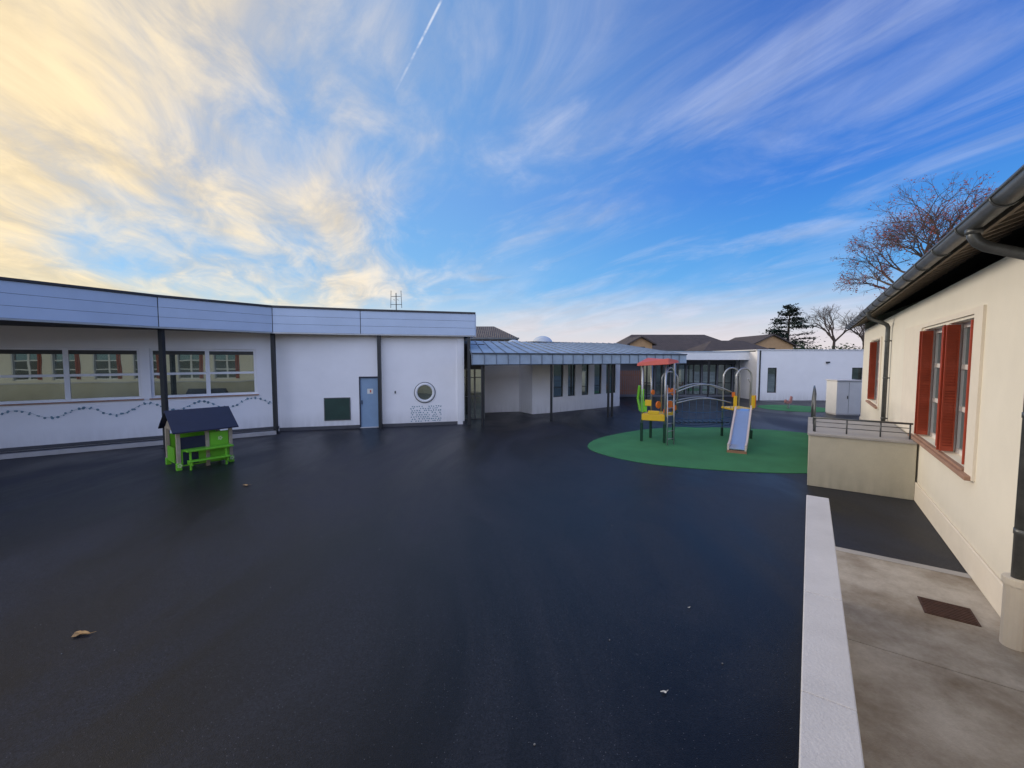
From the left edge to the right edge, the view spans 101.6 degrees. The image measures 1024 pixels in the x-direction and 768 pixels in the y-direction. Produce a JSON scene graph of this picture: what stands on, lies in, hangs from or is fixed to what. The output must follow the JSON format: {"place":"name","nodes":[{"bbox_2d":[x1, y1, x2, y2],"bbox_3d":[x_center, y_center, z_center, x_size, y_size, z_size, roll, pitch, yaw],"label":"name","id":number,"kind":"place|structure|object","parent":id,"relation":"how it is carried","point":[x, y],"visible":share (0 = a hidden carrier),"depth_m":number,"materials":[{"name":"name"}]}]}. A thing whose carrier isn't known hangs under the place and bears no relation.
{"place":"outdoors","nodes":[
{"label":"outdoors","id":0,"kind":"place"},
{"bbox_2d":[0,392,967,767],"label":"asphalt playground","id":1,"kind":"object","parent":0,"point":[516,586],"visible":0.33,"depth_m":4.80},
{"bbox_2d":[72,630,95,636],"bbox_3d":[-4.274,2.483,4.156,0.214,0.025,0.095,0,3,0],"label":"fallen leaf","id":2,"kind":"object","parent":1,"relation":"on","point":[76,633],"visible":1,"depth_m":4.17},
{"bbox_2d":[0,430,272,453],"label":"kerb slab","id":3,"kind":"structure","parent":1,"relation":"on","point":[108,444],"depth_m":12.80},
{"bbox_2d":[0,431,275,459],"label":"kerb edge","id":4,"kind":"object","parent":1,"relation":"on","point":[76,450],"visible":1,"depth_m":12.47,"materials":[{"name":"concrete"}]},
{"bbox_2d":[0,426,278,451],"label":"plinth curved side","id":5,"kind":"object","parent":1,"relation":"on","point":[97,442],"visible":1,"depth_m":12.94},
{"bbox_2d":[0,325,279,452],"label":"wall","id":6,"kind":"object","parent":1,"relation":"on","point":[24,429],"depth_m":13.24,"materials":[{"name":"paint"}]},
{"bbox_2d":[0,347,141,403],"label":"window frame","id":7,"kind":"object","parent":6,"relation":"attached to","point":[66,375],"visible":1,"depth_m":12.61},
{"bbox_2d":[0,350,136,353],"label":"blind","id":8,"kind":"object","parent":7,"relation":"attached to","point":[69,352],"visible":1,"depth_m":12.63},
{"bbox_2d":[0,354,138,401],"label":"window pane","id":9,"kind":"object","parent":7,"relation":"in","point":[31,388],"visible":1,"depth_m":12.64,"materials":[{"name":"glass"}]},
{"bbox_2d":[0,399,143,405],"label":"window sill","id":10,"kind":"structure","parent":6,"relation":"attached to","point":[69,402],"depth_m":12.56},
{"bbox_2d":[1,397,270,418],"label":"flower garland","id":11,"kind":"object","parent":6,"relation":"attached to","point":[8,411],"visible":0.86,"depth_m":13.28},
{"bbox_2d":[149,348,256,397],"bbox_3d":[-10.639,-0.402,14.559,2.963,1.630,0.063,-2,4,-35],"label":"window frame","id":12,"kind":"object","parent":6,"relation":"attached to","point":[207,373],"visible":1,"depth_m":14.54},
{"bbox_2d":[153,351,252,354],"bbox_3d":[-10.641,-1.078,14.521,2.802,0.125,0.013,-2,4,-35],"label":"blind","id":13,"kind":"object","parent":12,"relation":"attached to","point":[203,353],"visible":1,"depth_m":14.49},
{"bbox_2d":[153,355,254,395],"bbox_3d":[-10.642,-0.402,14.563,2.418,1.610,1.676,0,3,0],"label":"window pane","id":14,"kind":"object","parent":12,"relation":"in","point":[196,384],"visible":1,"depth_m":14.53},
{"bbox_2d":[149,394,258,399],"bbox_3d":[-10.583,0.437,14.529,3.063,0.039,0.140,-2,4,-35],"label":"window sill","id":15,"kind":"structure","parent":6,"relation":"attached to","point":[204,396],"depth_m":14.41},
{"bbox_2d":[158,406,238,470],"bbox_3d":[-8.147,1.363,10.925,1.550,1.450,1.400,3,4,38],"label":"childrens playhouse","id":16,"kind":"object","parent":1,"relation":"on","point":[197,436],"visible":1,"depth_m":10.70,"materials":[{"name":"plastic"}]},
{"bbox_2d":[157,329,471,448],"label":"posts","id":17,"kind":"object","parent":1,"relation":"on","point":[163,370],"visible":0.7,"depth_m":15.20,"materials":[{"name":"metal"}]},
{"bbox_2d":[0,320,466,338],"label":"soffit","id":18,"kind":"structure","parent":17,"relation":"on","point":[17,323],"depth_m":11.79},
{"bbox_2d":[0,292,447,334],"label":"fascia backing","id":19,"kind":"object","parent":18,"relation":"on","point":[219,320],"visible":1,"depth_m":13.61,"materials":[{"name":"metal"}]},
{"bbox_2d":[0,280,474,320],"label":"fascia board","id":20,"kind":"object","parent":19,"relation":"attached to","point":[12,287],"visible":1,"depth_m":13.24,"materials":[{"name":"metal"}]},
{"bbox_2d":[0,305,474,334],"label":"fascia board","id":21,"kind":"object","parent":19,"relation":"attached to","point":[17,312],"visible":1,"depth_m":13.24,"materials":[{"name":"metal"}]},
{"bbox_2d":[0,293,474,327],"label":"fascia board","id":22,"kind":"object","parent":19,"relation":"attached to","point":[8,299],"visible":1,"depth_m":13.23,"materials":[{"name":"metal"}]},
{"bbox_2d":[0,277,475,313],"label":"roof coping","id":23,"kind":"object","parent":19,"relation":"on","point":[110,290],"visible":0.76,"depth_m":13.18,"materials":[{"name":"metal"}]},
{"bbox_2d":[0,318,475,336],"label":"fascia drip","id":24,"kind":"object","parent":18,"relation":"attached to","point":[49,321],"visible":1,"depth_m":13.29,"materials":[{"name":"metal"}]},
{"bbox_2d":[277,334,463,427],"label":"wall","id":25,"kind":"structure","parent":1,"relation":"on","point":[314,370],"depth_m":16.44,"materials":[{"name":"paint"}]},
{"bbox_2d":[324,397,350,420],"bbox_3d":[-6.805,0.975,16.287,0.961,0.890,0.029,-1,4,-14],"label":"chalkboard frame","id":26,"kind":"object","parent":25,"relation":"attached to","point":[341,419],"visible":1,"depth_m":16.24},
{"bbox_2d":[325,398,349,419],"bbox_3d":[-6.806,0.975,16.292,0.901,0.830,0.019,-1,4,-14],"label":"chalkboard","id":27,"kind":"object","parent":26,"relation":"in","point":[337,408],"visible":1,"depth_m":16.28,"materials":[{"name":"metal"}]},
{"bbox_2d":[359,376,377,427],"bbox_3d":[-5.635,0.708,16.644,0.829,2.020,0.132,-1,4,-14],"label":"door frame","id":28,"kind":"object","parent":25,"relation":"attached to","point":[360,400],"visible":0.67,"depth_m":16.50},
{"bbox_2d":[360,378,378,426],"bbox_3d":[-5.640,0.722,16.665,0.769,1.970,0.050,-1,4,-14],"label":"door leaf","id":29,"kind":"object","parent":28,"relation":"in","point":[369,410],"visible":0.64,"depth_m":16.63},
{"bbox_2d":[280,421,464,430],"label":"plinth","id":30,"kind":"structure","parent":25,"relation":"attached to","point":[358,426],"depth_m":16.49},
{"bbox_2d":[415,383,434,401],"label":"round window frame","id":31,"kind":"object","parent":25,"relation":"attached to","point":[419,386],"visible":1,"depth_m":17.03,"materials":[{"name":"white paint"}]},
{"bbox_2d":[417,385,431,399],"bbox_3d":[-3.565,0.350,17.088,0.680,0.680,0.001,-1,4,-14],"label":"round window pane","id":32,"kind":"object","parent":31,"relation":"attached to","point":[424,392],"visible":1,"depth_m":17.09,"materials":[{"name":"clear glass"}]},
{"bbox_2d":[410,405,440,421],"bbox_3d":[-3.527,1.214,17.157,1.255,0.672,0.001,-1,4,-14],"label":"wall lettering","id":33,"kind":"object","parent":25,"relation":"attached to","point":[426,414],"visible":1,"depth_m":17.17},
{"bbox_2d":[457,337,462,423],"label":"end wall","id":34,"kind":"structure","parent":1,"relation":"on","point":[459,385],"depth_m":17.40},
{"bbox_2d":[464,368,484,419],"bbox_3d":[-1.700,0.445,18.817,0.950,2.280,0.063,-1,4,-15],"label":"window frame entrance","id":35,"kind":"object","parent":1,"relation":"on","point":[474,377],"depth_m":18.79,"materials":[{"name":"metal"}]},
{"bbox_2d":[465,369,480,417],"bbox_3d":[-1.701,0.445,18.821,0.896,2.260,0.249,0,3,0],"label":"glass door","id":36,"kind":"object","parent":35,"relation":"attached to","point":[478,393],"depth_m":18.82,"materials":[{"name":"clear glass"}]},
{"bbox_2d":[464,344,484,368],"bbox_3d":[-1.748,-1.241,18.702,1.050,1.099,0.060,-1,4,-15],"label":"entrance overpanel","id":37,"kind":"object","parent":35,"relation":"on","point":[465,360],"visible":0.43,"depth_m":18.61,"materials":[{"name":"metal"}]},
{"bbox_2d":[485,365,518,412],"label":"wall back","id":38,"kind":"structure","parent":1,"relation":"on","point":[501,388],"depth_m":21.43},
{"bbox_2d":[519,365,531,413],"bbox_3d":[0.771,-0.263,21.150,0.200,3.450,1.224,-2,4,-31],"label":"wall box side","id":39,"kind":"object","parent":1,"relation":"on","point":[525,388],"depth_m":21.12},
{"bbox_2d":[532,365,549,413],"bbox_3d":[1.418,-0.248,20.912,1.056,3.450,0.200,-2,4,-28],"label":"wall box front","id":40,"kind":"object","parent":1,"relation":"on","point":[540,389],"depth_m":20.84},
{"bbox_2d":[481,364,673,426],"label":"canopy posts","id":41,"kind":"object","parent":1,"relation":"on","point":[551,388],"visible":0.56,"depth_m":18.26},
{"bbox_2d":[552,364,619,412],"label":"wall windows","id":42,"kind":"structure","parent":1,"relation":"on","point":[580,401],"depth_m":22.69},
{"bbox_2d":[553,365,561,395],"bbox_3d":[2.330,-0.198,21.484,0.547,1.700,0.398,0,3,0],"label":"window pane","id":43,"kind":"object","parent":42,"relation":"in","point":[557,376],"visible":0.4,"depth_m":21.49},
{"bbox_2d":[568,365,573,394],"bbox_3d":[3.088,-0.232,22.034,0.417,1.700,0.303,0,3,0],"label":"window pane","id":44,"kind":"object","parent":42,"relation":"in","point":[570,379],"visible":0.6,"depth_m":22.05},
{"bbox_2d":[470,341,676,354],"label":"zinc roof","id":45,"kind":"structure","parent":42,"relation":"on","point":[485,348],"depth_m":19.40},
{"bbox_2d":[510,336,551,341],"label":"skylight dome","id":46,"kind":"structure","parent":45,"relation":"on","point":[543,339],"depth_m":23.52,"materials":[{"name":"plastic"}]},
{"bbox_2d":[470,340,680,353],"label":"standing seams","id":47,"kind":"object","parent":45,"relation":"on","point":[623,346],"visible":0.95,"depth_m":20.51,"materials":[{"name":"metal"}]},
{"bbox_2d":[471,354,685,363],"bbox_3d":[3.601,-1.120,18.770,11.388,0.450,0.070,-2,4,-24],"label":"front lip","id":48,"kind":"object","parent":45,"relation":"attached to","point":[514,359],"visible":0.84,"depth_m":18.06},
{"bbox_2d":[472,354,679,364],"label":"lip seams","id":49,"kind":"object","parent":48,"relation":"attached to","point":[573,359],"visible":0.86,"depth_m":18.27,"materials":[{"name":"metal"}]},
{"bbox_2d":[471,353,686,364],"bbox_3d":[3.613,-1.122,18.721,11.420,0.500,0.070,-2,4,-24],"label":"lip edge","id":50,"kind":"object","parent":48,"relation":"attached to","point":[571,354],"visible":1,"depth_m":18.21,"materials":[{"name":"metal"}]},
{"bbox_2d":[582,365,586,393],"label":"window pane","id":51,"kind":"object","parent":42,"relation":"in","point":[584,377],"visible":0.6,"depth_m":22.65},
{"bbox_2d":[594,364,599,392],"bbox_3d":[4.711,-0.304,23.213,0.460,1.700,0.335,0,3,0],"label":"window pane","id":52,"kind":"object","parent":42,"relation":"in","point":[597,377],"visible":0.6,"depth_m":23.23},
{"bbox_2d":[606,364,613,392],"bbox_3d":[5.577,-0.342,23.842,0.633,1.700,0.461,0,3,0],"label":"window pane","id":53,"kind":"object","parent":42,"relation":"in","point":[610,378],"visible":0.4,"depth_m":23.78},
{"bbox_2d":[620,370,643,393],"bbox_3d":[7.930,0.040,28.095,1.860,2.000,0.080,0,3,0],"label":"slatted fence","id":54,"kind":"object","parent":1,"relation":"on","point":[630,380],"visible":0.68,"depth_m":28.04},
{"bbox_2d":[620,351,755,398],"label":"glazed school wing","id":55,"kind":"structure","parent":1,"relation":"on","point":[708,367],"depth_m":30.07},
{"bbox_2d":[640,365,652,393],"label":"window pane","id":56,"kind":"structure","parent":55,"relation":"in","point":[649,367],"depth_m":30.12,"materials":[{"name":"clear glass"}]},
{"bbox_2d":[655,364,669,394],"bbox_3d":[10.830,-0.334,30.114,1.020,2.200,0.063,0,3,0],"label":"window frame","id":57,"kind":"structure","parent":55,"relation":"in","point":[669,364],"depth_m":30.11,"materials":[{"name":"metal"}]},
{"bbox_2d":[656,365,668,393],"label":"window pane","id":58,"kind":"structure","parent":55,"relation":"in","point":[658,367],"depth_m":30.11,"materials":[{"name":"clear glass"}]},
{"bbox_2d":[671,364,684,394],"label":"window frame","id":59,"kind":"structure","parent":55,"relation":"in","point":[671,364],"depth_m":30.07,"materials":[{"name":"metal"}]},
{"bbox_2d":[671,365,684,393],"label":"window pane","id":60,"kind":"structure","parent":55,"relation":"in","point":[681,367],"depth_m":30.12,"materials":[{"name":"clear glass"}]},
{"bbox_2d":[686,364,700,394],"bbox_3d":[13.070,-0.334,30.114,1.020,2.200,0.063,0,3,0],"label":"window frame","id":61,"kind":"structure","parent":55,"relation":"in","point":[687,364],"depth_m":30.10,"materials":[{"name":"metal"}]},
{"bbox_2d":[687,365,699,393],"label":"window pane","id":62,"kind":"structure","parent":55,"relation":"in","point":[689,367],"depth_m":30.11,"materials":[{"name":"clear glass"}]},
{"bbox_2d":[702,365,715,393],"label":"window pane","id":63,"kind":"structure","parent":55,"relation":"in","point":[705,367],"depth_m":30.11,"materials":[{"name":"clear glass"}]},
{"bbox_2d":[702,364,716,394],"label":"window frame","id":64,"kind":"structure","parent":55,"relation":"in","point":[703,364],"depth_m":30.08,"materials":[{"name":"metal"}]},
{"bbox_2d":[717,364,731,394],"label":"window frame","id":65,"kind":"structure","parent":55,"relation":"in","point":[718,364],"depth_m":30.08,"materials":[{"name":"metal"}]},
{"bbox_2d":[718,365,730,393],"label":"window pane","id":66,"kind":"structure","parent":55,"relation":"in","point":[721,367],"depth_m":30.11,"materials":[{"name":"clear glass"}]},
{"bbox_2d":[588,427,807,472],"bbox_3d":[6.252,1.902,13.881,5.897,0.012,7.944,2,4,35],"label":"green safety surface","id":67,"kind":"object","parent":1,"relation":"on","point":[773,451],"visible":0.8,"depth_m":12.60,"materials":[{"name":"rubber"}]},
{"bbox_2d":[637,358,755,453],"bbox_3d":[6.275,0.502,14.167,3.309,2.779,3.361,2,4,34],"label":"playground climbing frame","id":68,"kind":"object","parent":67,"relation":"on","point":[740,432],"visible":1,"depth_m":13.77,"materials":[{"name":"multicoloured metal"}]},
{"bbox_2d":[757,405,824,411],"bbox_3d":[15.600,1.339,23.124,3.500,0.012,3.400,0,3,0],"label":"green safety surface","id":69,"kind":"object","parent":1,"relation":"on","point":[795,408],"visible":0.73,"depth_m":22.93,"materials":[{"name":"rubber"}]},
{"bbox_2d":[729,349,863,399],"bbox_3d":[22.050,-0.830,31.348,12.120,3.340,8.120,0,3,0],"label":"white annex","id":70,"kind":"object","parent":1,"relation":"on","point":[786,374],"visible":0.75,"depth_m":27.42,"materials":[{"name":"paint"}]},
{"bbox_2d":[767,368,774,391],"label":"window pane","id":71,"kind":"structure","parent":70,"relation":"in","point":[771,371],"depth_m":27.52,"materials":[{"name":"clear glass"}]},
{"bbox_2d":[852,368,860,378],"label":"window pane","id":72,"kind":"structure","parent":70,"relation":"in","point":[856,372],"depth_m":27.49,"materials":[{"name":"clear glass"}]},
{"bbox_2d":[825,379,861,414],"bbox_3d":[16.337,0.641,20.614,1.180,1.710,0.890,0,4,6],"label":"utility cabinet","id":73,"kind":"object","parent":1,"relation":"on","point":[843,396],"visible":0.94,"depth_m":20.25,"materials":[{"name":"metal"}]},
{"bbox_2d":[807,385,916,499],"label":"access ramp","id":74,"kind":"structure","parent":1,"relation":"on","point":[873,457],"depth_m":8.61,"materials":[{"name":"concrete"}]},
{"bbox_2d":[859,416,1002,617],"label":"plinth","id":75,"kind":"structure","parent":1,"relation":"on","point":[984,577],"depth_m":5.49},
{"bbox_2d":[860,257,1023,579],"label":"wall","id":76,"kind":"structure","parent":1,"relation":"on","point":[979,513],"depth_m":5.07,"materials":[{"name":"paint"}]},
{"bbox_2d":[873,341,878,398],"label":"reveal trim","id":77,"kind":"structure","parent":76,"relation":"attached to","point":[876,369],"depth_m":14.66,"materials":[{"name":"white paint"}]},
{"bbox_2d":[876,341,879,399],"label":"window frame","id":78,"kind":"object","parent":76,"relation":"attached to","point":[877,369],"visible":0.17,"depth_m":14.62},
{"bbox_2d":[867,342,879,403],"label":"red shutters","id":79,"kind":"object","parent":78,"relation":"attached to","point":[872,370],"visible":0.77,"depth_m":14.59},
{"bbox_2d":[865,312,891,420],"bbox_3d":[9.888,0.048,11.370,0.658,3.980,0.124,0,4,7],"label":"downpipe","id":80,"kind":"object","parent":76,"relation":"attached to","point":[885,367],"visible":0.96,"depth_m":11.28,"materials":[{"name":"metal"}]},
{"bbox_2d":[865,300,921,329],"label":"gable","id":81,"kind":"structure","parent":76,"relation":"attached to","point":[882,317],"depth_m":16.62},
{"bbox_2d":[865,400,970,480],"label":"sill","id":82,"kind":"structure","parent":76,"relation":"attached to","point":[963,475],"depth_m":6.44,"materials":[{"name":"ceramic"}]},
{"bbox_2d":[914,434,963,470],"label":"sill","id":83,"kind":"structure","parent":82,"relation":"on","point":[946,457],"depth_m":6.53,"materials":[{"name":"stone"}]},
{"bbox_2d":[868,305,986,481],"bbox_3d":[9.377,-0.168,10.149,0.030,2.240,12.000,2,4,35],"label":"window surround","id":84,"kind":"object","parent":76,"relation":"attached to","point":[909,376],"visible":0.81,"depth_m":5.58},
{"bbox_2d":[926,330,935,433],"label":"reveal trim","id":85,"kind":"structure","parent":76,"relation":"attached to","point":[931,380],"depth_m":8.00,"materials":[{"name":"white paint"}]},
{"bbox_2d":[929,328,941,438],"bbox_3d":[7.628,0.018,7.350,0.063,2.030,1.600,2,4,35],"label":"window frame","id":86,"kind":"object","parent":76,"relation":"attached to","point":[934,399],"visible":0.28,"depth_m":7.94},
{"bbox_2d":[914,327,942,445],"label":"red shutters","id":87,"kind":"object","parent":86,"relation":"attached to","point":[923,382],"visible":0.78,"depth_m":7.93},
{"bbox_2d":[933,333,941,433],"bbox_3d":[7.631,0.018,7.347,0.917,2.010,1.287,0,3,0],"label":"window pane","id":88,"kind":"object","parent":86,"relation":"in","point":[937,382],"depth_m":7.84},
{"bbox_2d":[950,323,962,449],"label":"reveal trim","id":89,"kind":"structure","parent":76,"relation":"attached to","point":[961,324],"depth_m":6.57,"materials":[{"name":"white paint"}]},
{"bbox_2d":[955,322,970,455],"bbox_3d":[6.685,0.098,6.029,0.063,2.030,1.350,2,4,35],"label":"window frame","id":90,"kind":"object","parent":76,"relation":"attached to","point":[961,408],"visible":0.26,"depth_m":6.52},
{"bbox_2d":[936,320,973,464],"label":"red shutters","id":91,"kind":"object","parent":90,"relation":"attached to","point":[948,386],"visible":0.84,"depth_m":6.50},
{"bbox_2d":[959,327,969,448],"bbox_3d":[6.688,0.098,6.026,0.772,2.010,1.083,0,3,0],"label":"window pane","id":92,"kind":"object","parent":90,"relation":"in","point":[964,387],"depth_m":6.45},
{"bbox_2d":[964,227,1023,580],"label":"downpipe","id":93,"kind":"object","parent":76,"relation":"attached to","point":[975,238],"visible":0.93,"depth_m":3.91,"materials":[{"name":"metal"}]},
{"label":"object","id":94,"kind":"object","parent":1,"relation":"on","visible":0},
{"bbox_2d":[881,226,1023,314],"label":"soffit","id":95,"kind":"structure","parent":94,"relation":"on","point":[976,263],"depth_m":9.43,"materials":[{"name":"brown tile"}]},
{"bbox_2d":[850,196,1023,328],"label":"rafter tails","id":96,"kind":"object","parent":95,"relation":"attached to","point":[1007,221],"visible":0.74,"depth_m":5.53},
{"bbox_2d":[845,164,1023,328],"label":"gutter","id":97,"kind":"object","parent":96,"relation":"attached to","point":[1005,195],"visible":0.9,"depth_m":4.16,"materials":[{"name":"metal"}]},
{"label":"low wall","id":98,"kind":"object","parent":1,"relation":"on","visible":0},
{"bbox_2d":[799,495,864,767],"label":"coping","id":99,"kind":"object","parent":98,"relation":"on","point":[829,737],"visible":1,"depth_m":2.17,"materials":[{"name":"concrete"}]},
{"bbox_2d":[464,339,513,340],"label":"walls","id":100,"kind":"structure","parent":0,"point":[489,339],"depth_m":38.22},
{"bbox_2d":[472,326,517,339],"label":"roof","id":101,"kind":"structure","parent":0,"point":[488,332],"depth_m":39.25,"materials":[{"name":"brown tile"}]},
{"bbox_2d":[0,0,1023,348],"label":"sky","id":102,"kind":"structure","parent":0,"point":[593,171],"materials":[{"name":"blue"}]},
{"bbox_2d":[629,338,651,348],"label":"walls","id":103,"kind":"structure","parent":0,"point":[641,342],"depth_m":40.84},
{"bbox_2d":[619,336,656,345],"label":"roof","id":104,"kind":"structure","parent":103,"relation":"on","point":[629,341],"depth_m":40.82,"materials":[{"name":"brown tile"}]},
{"bbox_2d":[617,335,720,349],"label":"roof","id":105,"kind":"structure","parent":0,"point":[674,342],"depth_m":46.52,"materials":[{"name":"brown tile"}]},
{"bbox_2d":[755,336,792,348],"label":"walls","id":106,"kind":"structure","parent":0,"point":[773,342],"depth_m":49.81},
{"bbox_2d":[729,334,797,346],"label":"roof","id":107,"kind":"structure","parent":106,"relation":"on","point":[755,339],"depth_m":50.79,"materials":[{"name":"brown tile"}]},
{"bbox_2d":[836,550,1023,767],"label":"concrete path","id":108,"kind":"structure","parent":0,"point":[932,691],"depth_m":3.64,"materials":[{"name":"concrete"}]},
{"bbox_2d":[835,546,971,578],"bbox_3d":[5.144,2.391,5.687,1.500,0.006,0.140,2,4,35],"label":"concrete edge strip","id":109,"kind":"object","parent":108,"relation":"on","point":[936,569],"visible":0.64,"depth_m":5.60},
{"bbox_2d":[917,596,981,626],"bbox_3d":[4.729,2.457,4.537,0.420,0.014,0.380,2,4,35],"label":"drain grate","id":110,"kind":"object","parent":108,"relation":"on","point":[949,611],"visible":1,"depth_m":4.51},
{"bbox_2d":[999,572,1023,651],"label":"pipe boot","id":111,"kind":"object","parent":108,"relation":"on","point":[1011,634],"visible":0.91,"depth_m":3.93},
{"label":"ground","id":112,"kind":"structure","parent":0,"visible":0},
{"bbox_2d":[763,303,825,348],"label":"cedar tree","id":113,"kind":"object","parent":112,"relation":"on","point":[794,323],"visible":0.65,"depth_m":58.94,"materials":[{"name":"green plant"}]},
{"bbox_2d":[795,343,863,348],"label":"distant trees","id":114,"kind":"object","parent":112,"relation":"on","point":[846,347],"visible":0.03,"depth_m":55.53,"materials":[{"name":"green plant"}]},
{"bbox_2d":[801,303,864,348],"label":"bare tree","id":115,"kind":"object","parent":112,"relation":"on","point":[827,326],"visible":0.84,"depth_m":57.82,"materials":[{"name":"brown plant"}]},
{"bbox_2d":[833,312,864,347],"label":"bare tree","id":116,"kind":"object","parent":112,"relation":"on","point":[860,335],"visible":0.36,"depth_m":56.61,"materials":[{"name":"brown plant"}]},
{"bbox_2d":[831,171,998,296],"bbox_3d":[24.050,-5.329,24.926,9.976,13.118,8.872,-3,5,-43],"label":"deciduous tree","id":117,"kind":"object","parent":112,"relation":"on","point":[933,228],"visible":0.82,"depth_m":24.38,"materials":[{"name":"brown plant"}]},
{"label":"walls","id":118,"kind":"object","parent":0,"visible":0},
{"bbox_2d":[685,341,768,350],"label":"roof","id":119,"kind":"structure","parent":118,"relation":"on","point":[723,345],"depth_m":39.68,"materials":[{"name":"brown tile"}]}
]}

